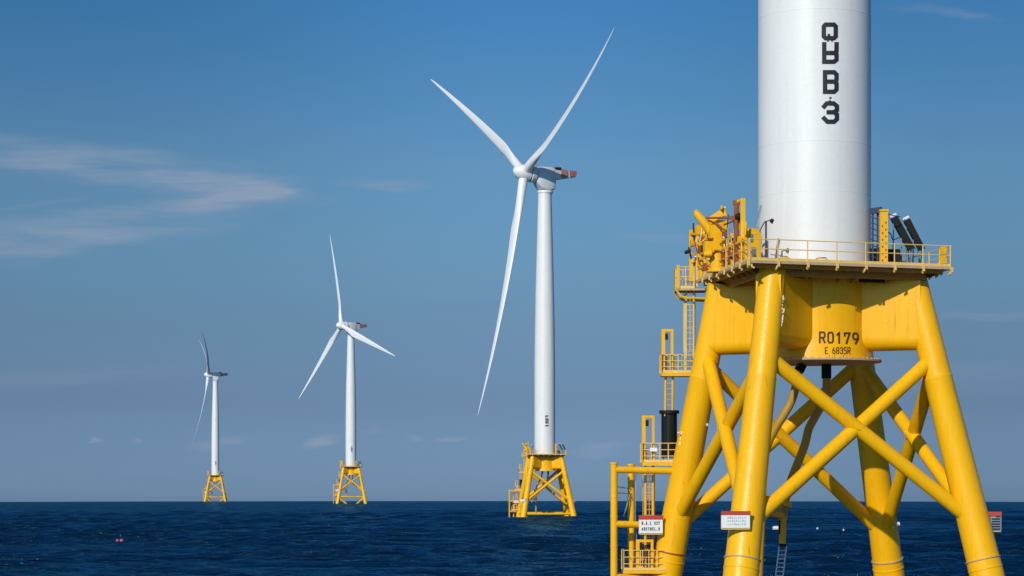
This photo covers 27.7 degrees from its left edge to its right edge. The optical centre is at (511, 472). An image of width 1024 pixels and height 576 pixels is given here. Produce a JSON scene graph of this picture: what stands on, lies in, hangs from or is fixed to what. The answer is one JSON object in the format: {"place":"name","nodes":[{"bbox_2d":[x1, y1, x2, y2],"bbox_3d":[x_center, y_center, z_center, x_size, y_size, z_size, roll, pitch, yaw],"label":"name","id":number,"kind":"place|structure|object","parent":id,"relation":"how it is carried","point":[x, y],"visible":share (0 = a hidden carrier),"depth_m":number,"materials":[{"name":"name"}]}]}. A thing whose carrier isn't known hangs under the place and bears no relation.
{"place":"outdoors","nodes":[
{"label":"outdoors","id":0,"kind":"place"},
{"bbox_2d":[0,501,1023,575],"bbox_3d":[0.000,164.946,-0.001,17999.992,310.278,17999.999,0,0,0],"label":"sea","id":1,"kind":"structure","parent":0,"point":[324,538],"depth_m":370.32,"materials":[{"name":"liquid"}]},
{"bbox_2d":[190,332,227,500],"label":"wind turbine","id":2,"kind":"object","parent":1,"relation":"in","point":[215,475],"visible":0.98,"depth_m":1622.70,"materials":[{"name":"metal"}]},
{"bbox_2d":[299,238,394,503],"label":"wind turbine","id":3,"kind":"object","parent":1,"relation":"in","point":[352,467],"visible":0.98,"depth_m":1168.70,"materials":[{"name":"metal"}]},
{"bbox_2d":[432,29,613,516],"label":"wind turbine","id":4,"kind":"object","parent":1,"relation":"in","point":[547,456],"visible":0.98,"depth_m":596.57,"materials":[{"name":"metal"}]},
{"bbox_2d":[610,0,1004,575],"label":"wind turbine","id":5,"kind":"object","parent":1,"relation":"in","point":[803,276],"visible":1,"depth_m":109.00,"materials":[{"name":"yellow paint"}]},
{"bbox_2d":[0,0,1023,501],"label":"sky","id":6,"kind":"structure","parent":0,"point":[172,172],"materials":[{"name":"blue"}]}
]}

